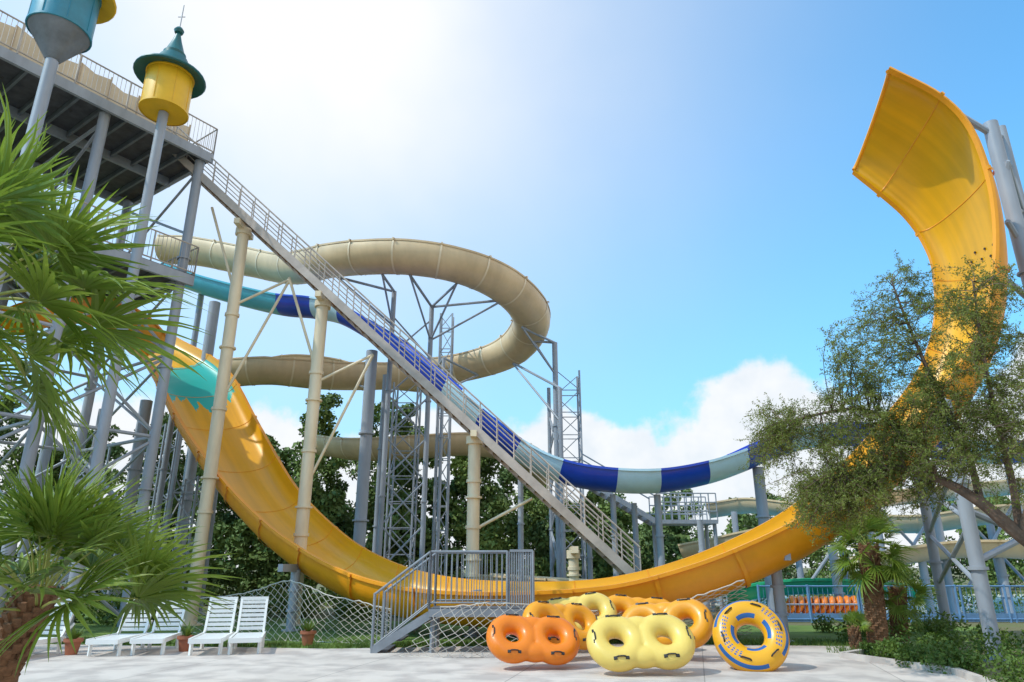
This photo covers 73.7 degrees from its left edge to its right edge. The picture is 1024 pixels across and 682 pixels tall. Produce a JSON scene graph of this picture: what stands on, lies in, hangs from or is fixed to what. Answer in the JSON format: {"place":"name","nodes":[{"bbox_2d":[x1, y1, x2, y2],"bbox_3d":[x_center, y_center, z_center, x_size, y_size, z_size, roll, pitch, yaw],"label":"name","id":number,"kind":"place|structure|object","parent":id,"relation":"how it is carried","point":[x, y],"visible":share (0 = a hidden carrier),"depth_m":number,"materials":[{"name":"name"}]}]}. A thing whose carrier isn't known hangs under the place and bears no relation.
{"place":"outdoors","nodes":[
{"label":"outdoors","id":0,"kind":"place"},
{"bbox_2d":[18,644,971,681],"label":"pavement","id":1,"kind":"structure","parent":0,"point":[105,663],"depth_m":11.96,"materials":[{"name":"concrete"}]},
{"bbox_2d":[32,599,74,653],"bbox_3d":[-9.611,5.755,13.676,0.650,1.041,1.677,-2,-18,5],"label":"sun lounger","id":2,"kind":"object","parent":1,"relation":"on","point":[42,640],"visible":0.23,"depth_m":14.14,"materials":[{"name":"white plastic"}]},
{"bbox_2d":[63,625,84,654],"bbox_3d":[-8.953,6.077,13.933,0.462,0.590,0.378,9,-20,-25],"label":"flower pot","id":3,"kind":"object","parent":1,"relation":"on","point":[69,649],"visible":0.83,"depth_m":13.84,"materials":[{"name":"ceramic"}]},
{"bbox_2d":[0,83,214,485],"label":"fan palm","id":4,"kind":"object","parent":1,"relation":"on","point":[29,224],"visible":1,"depth_m":6.99,"materials":[{"name":"green plant"}]},
{"bbox_2d":[85,599,152,655],"bbox_3d":[-8.221,6.001,14.421,0.650,1.041,1.677,2,-18,-5],"label":"sun lounger","id":5,"kind":"object","parent":1,"relation":"on","point":[115,639],"visible":0.68,"depth_m":14.20,"materials":[{"name":"white plastic"}]},
{"bbox_2d":[0,447,243,681],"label":"fan palm","id":6,"kind":"object","parent":1,"relation":"on","point":[66,520],"visible":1,"depth_m":7.67,"materials":[{"name":"green plant"}]},
{"bbox_2d":[129,599,186,655],"bbox_3d":[-7.496,6.047,14.560,0.650,1.041,1.677,4,-19,-11],"label":"sun lounger","id":7,"kind":"object","parent":1,"relation":"on","point":[150,638],"visible":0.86,"depth_m":14.78,"materials":[{"name":"white plastic"}]},
{"bbox_2d":[177,622,195,651],"bbox_3d":[-6.915,6.269,14.534,0.400,0.603,0.484,16,-24,-41],"label":"flower pot","id":8,"kind":"object","parent":1,"relation":"on","point":[183,643],"visible":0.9,"depth_m":14.36,"materials":[{"name":"ceramic"}]},
{"bbox_2d":[188,597,237,655],"bbox_3d":[-6.345,6.048,14.562,0.650,1.041,1.677,4,-19,-12],"label":"sun lounger","id":9,"kind":"object","parent":1,"relation":"on","point":[202,638],"visible":0.96,"depth_m":15.06,"materials":[{"name":"white plastic"}]},
{"bbox_2d":[227,596,268,654],"bbox_3d":[-5.648,6.094,14.703,0.650,1.041,1.677,5,-19,-15],"label":"sun lounger","id":10,"kind":"object","parent":1,"relation":"on","point":[235,638],"visible":1,"depth_m":15.21,"materials":[{"name":"white plastic"}]},
{"bbox_2d":[370,549,534,652],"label":"landing stairs","id":11,"kind":"structure","parent":1,"relation":"on","point":[397,633],"depth_m":14.52,"materials":[{"name":"metal"}]},
{"bbox_2d":[399,602,528,657],"bbox_3d":[-0.756,5.836,13.781,2.978,1.036,0.788,0,-18,0],"label":"safety net","id":12,"kind":"object","parent":1,"relation":"on","point":[486,603],"visible":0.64,"depth_m":13.61,"materials":[{"name":"fabric"}]},
{"bbox_2d":[486,613,579,664],"bbox_3d":[0.378,5.291,12.132,1.681,0.925,0.361,5,-61,-7],"label":"double inflatable tube","id":13,"kind":"object","parent":1,"relation":"on","point":[533,644],"visible":1,"depth_m":11.95,"materials":[{"name":"orange plastic"}]},
{"bbox_2d":[522,601,597,649],"bbox_3d":[0.980,5.528,13.291,1.718,0.946,0.369,14,-57,-25],"label":"double inflatable tube","id":14,"kind":"object","parent":1,"relation":"on","point":[584,617],"visible":0.4,"depth_m":13.29,"materials":[{"name":"orange plastic"}]},
{"bbox_2d":[548,592,616,629],"bbox_3d":[1.395,5.839,14.519,1.718,0.946,0.369,-5,-55,-10],"label":"double inflatable tube","id":15,"kind":"object","parent":1,"relation":"on","point":[603,604],"visible":0.27,"depth_m":14.63,"materials":[{"name":"yellow plastic"}]},
{"bbox_2d":[599,594,668,615],"bbox_3d":[2.724,5.889,14.608,1.718,0.946,0.369,3,-56,5],"label":"double inflatable tube","id":16,"kind":"object","parent":1,"relation":"on","point":[623,603],"visible":0.27,"depth_m":14.74,"materials":[{"name":"orange plastic"}]},
{"bbox_2d":[586,613,694,671],"bbox_3d":[2.169,5.065,11.515,1.830,1.007,0.393,-1,-61,-3],"label":"double inflatable tube","id":17,"kind":"object","parent":1,"relation":"on","point":[642,647],"visible":1,"depth_m":11.32,"materials":[{"name":"yellow plastic"}]},
{"bbox_2d":[622,598,713,647],"bbox_3d":[3.001,5.543,13.338,1.830,1.007,0.393,-12,-56,15],"label":"double inflatable tube","id":18,"kind":"object","parent":1,"relation":"on","point":[698,613],"visible":0.51,"depth_m":13.30,"materials":[{"name":"orange plastic"}]},
{"bbox_2d":[712,600,789,671],"bbox_3d":[4.224,5.225,12.095,1.300,1.300,0.449,-1,-48,15],"label":"inflatable ring","id":19,"kind":"object","parent":1,"relation":"on","point":[770,653],"visible":0.98,"depth_m":11.93,"materials":[{"name":"plastic"}]},
{"bbox_2d":[832,608,872,649],"bbox_3d":[7.310,6.177,14.614,0.861,0.919,0.812,0,-18,0],"label":"fan palm","id":20,"kind":"object","parent":1,"relation":"on","point":[854,634],"visible":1,"depth_m":14.53,"materials":[{"name":"green plant"}]},
{"bbox_2d":[857,634,988,674],"bbox_3d":[7.493,5.732,12.572,1.389,0.585,3.005,0,-18,0],"label":"shrub","id":21,"kind":"object","parent":1,"relation":"on","point":[951,656],"visible":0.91,"depth_m":12.01,"materials":[{"name":"green plant"}]},
{"bbox_2d":[41,613,978,648],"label":"lawn","id":22,"kind":"structure","parent":0,"point":[803,632],"depth_m":18.84,"materials":[{"name":"green plant"}]},
{"bbox_2d":[4,585,186,630],"bbox_3d":[-13.570,8.091,20.727,5.114,1.369,6.668,-7,-19,19],"label":"shrub","id":23,"kind":"object","parent":22,"relation":"on","point":[104,615],"visible":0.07,"depth_m":20.86,"materials":[{"name":"green plant"}]},
{"bbox_2d":[0,0,217,637],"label":"slide tower","id":24,"kind":"structure","parent":22,"relation":"on","point":[102,131],"depth_m":22.59,"materials":[{"name":"metal"}]},
{"bbox_2d":[191,580,391,644],"bbox_3d":[-5.715,6.719,17.052,6.880,1.419,0.745,-9,-20,26],"label":"safety net","id":25,"kind":"object","parent":22,"relation":"on","point":[312,588],"visible":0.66,"depth_m":16.73,"materials":[{"name":"fabric"}]},
{"bbox_2d":[300,617,318,645],"bbox_3d":[-4.649,6.620,15.597,0.418,0.604,0.406,6,-19,-18],"label":"flower pot","id":26,"kind":"object","parent":22,"relation":"on","point":[308,633],"visible":0.92,"depth_m":15.47,"materials":[{"name":"ceramic"}]},
{"bbox_2d":[230,583,397,621],"bbox_3d":[-6.404,9.325,24.231,6.149,1.351,4.973,0,-18,0],"label":"shrub","id":27,"kind":"object","parent":22,"relation":"on","point":[344,609],"visible":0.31,"depth_m":23.90,"materials":[{"name":"green plant"}]},
{"bbox_2d":[167,126,641,625],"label":"steel staircase","id":28,"kind":"structure","parent":22,"relation":"on","point":[247,225],"depth_m":22.84,"materials":[{"name":"grey metal"}]},
{"bbox_2d":[40,634,870,653],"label":"grass","id":29,"kind":"structure","parent":22,"relation":"on","point":[361,644],"depth_m":15.49,"materials":[{"name":"green plant"}]},
{"bbox_2d":[1,66,1023,661],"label":"water slide","id":30,"kind":"object","parent":22,"relation":"on","point":[925,170],"visible":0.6,"depth_m":19.32,"materials":[{"name":"yellow plastic"}]},
{"bbox_2d":[591,579,751,640],"bbox_3d":[3.382,6.596,16.754,5.905,1.463,3.185,0,-18,0],"label":"safety net","id":31,"kind":"object","parent":22,"relation":"on","point":[705,594],"visible":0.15,"depth_m":15.79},
{"bbox_2d":[820,507,922,645],"bbox_3d":[7.976,5.168,15.051,2.005,3.094,2.134,0,-18,0],"label":"fan palm","id":32,"kind":"object","parent":22,"relation":"on","point":[870,558],"visible":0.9,"depth_m":15.01,"materials":[{"name":"green plant"}]},
{"bbox_2d":[810,607,981,641],"bbox_3d":[9.909,7.306,17.621,4.404,0.827,3.551,0,-18,0],"label":"shrub","id":33,"kind":"object","parent":22,"relation":"on","point":[937,625],"visible":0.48,"depth_m":17.11,"materials":[{"name":"green plant"}]},
{"bbox_2d":[880,569,940,641],"bbox_3d":[8.688,5.988,15.443,1.535,1.835,1.424,4,-19,-13],"label":"fan palm","id":34,"kind":"object","parent":22,"relation":"on","point":[897,602],"visible":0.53,"depth_m":15.24,"materials":[{"name":"green plant"}]},
{"bbox_2d":[0,0,1023,567],"label":"sky","id":35,"kind":"structure","parent":0,"point":[682,196],"materials":[{"name":"blue"}]},
{"bbox_2d":[5,568,1023,681],"bbox_3d":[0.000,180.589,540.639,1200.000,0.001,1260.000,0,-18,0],"label":"ground","id":36,"kind":"structure","parent":0,"point":[1014,627],"depth_m":23.63,"materials":[{"name":"green plant"}]},
{"bbox_2d":[155,234,586,611],"bbox_3d":[-6.037,3.288,33.510,23.970,18.240,16.330,7,-19,-20],"label":"water slide","id":37,"kind":"object","parent":36,"relation":"on","point":[519,298],"visible":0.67,"depth_m":30.83,"materials":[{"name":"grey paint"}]},
{"bbox_2d":[0,392,1023,605],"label":"background trees","id":38,"kind":"object","parent":36,"relation":"on","point":[232,533],"visible":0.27,"depth_m":41.03,"materials":[{"name":"green plant"}]},
{"bbox_2d":[465,573,587,581],"bbox_3d":[1.568,10.405,28.819,9.550,1.092,2.498,-15,-24,39],"label":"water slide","id":39,"kind":"object","parent":36,"relation":"on","point":[537,578],"visible":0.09,"depth_m":29.30,"materials":[{"name":"plastic"}]},
{"bbox_2d":[715,578,1023,611],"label":"hedge","id":40,"kind":"object","parent":36,"relation":"on","point":[969,590],"visible":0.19,"depth_m":28.22,"materials":[{"name":"green plant"}]},
{"bbox_2d":[737,249,1023,546],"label":"acacia tree","id":41,"kind":"object","parent":36,"relation":"on","point":[829,490],"visible":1,"depth_m":11.70,"materials":[{"name":"green plant"}]},
{"bbox_2d":[756,585,1023,622],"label":"metal fence","id":42,"kind":"object","parent":36,"relation":"on","point":[1009,616],"visible":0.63,"depth_m":21.99,"materials":[{"name":"metal"}]},
{"bbox_2d":[839,642,997,681],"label":"kerb","id":43,"kind":"structure","parent":36,"relation":"on","point":[955,671],"depth_m":11.95,"materials":[{"name":"concrete"}]},
{"bbox_2d":[887,611,1023,665],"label":"shrub","id":44,"kind":"object","parent":36,"relation":"on","point":[979,644],"visible":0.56,"depth_m":13.76,"materials":[{"name":"green plant"}]},
{"bbox_2d":[982,644,1023,681],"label":"shrub","id":45,"kind":"object","parent":36,"relation":"on","point":[1009,662],"visible":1,"depth_m":9.95,"materials":[{"name":"green plant"}]},
{"bbox_2d":[579,453,723,611],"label":"access platform","id":46,"kind":"structure","parent":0,"point":[643,516],"depth_m":27.45,"materials":[{"name":"grey paint"}]},
{"bbox_2d":[710,594,1023,612],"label":"swimming pool","id":47,"kind":"structure","parent":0,"point":[1017,610],"depth_m":31.19,"materials":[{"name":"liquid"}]},
{"bbox_2d":[161,262,1023,615],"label":"water slide","id":48,"kind":"object","parent":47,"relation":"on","point":[657,482],"visible":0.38,"depth_m":24.20,"materials":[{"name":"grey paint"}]},
{"bbox_2d":[786,595,863,612],"bbox_3d":[10.692,9.200,23.605,2.733,0.754,0.660,0,-18,0],"label":"ring float rack","id":49,"kind":"object","parent":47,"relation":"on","point":[821,601],"visible":0.76,"depth_m":23.41,"materials":[{"name":"orange plastic"}]},
{"bbox_2d":[678,478,1023,612],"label":"water slide","id":50,"kind":"object","parent":47,"relation":"on","point":[733,507],"visible":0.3,"depth_m":29.66,"materials":[{"name":"grey paint"}]},
{"bbox_2d":[727,578,925,603],"bbox_3d":[11.692,9.370,25.542,7.269,0.940,1.848,-3,-18,8],"label":"water slide","id":51,"kind":"object","parent":50,"relation":"attached to","point":[751,592],"visible":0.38,"depth_m":25.19,"materials":[{"name":"teal plastic"}]}
]}

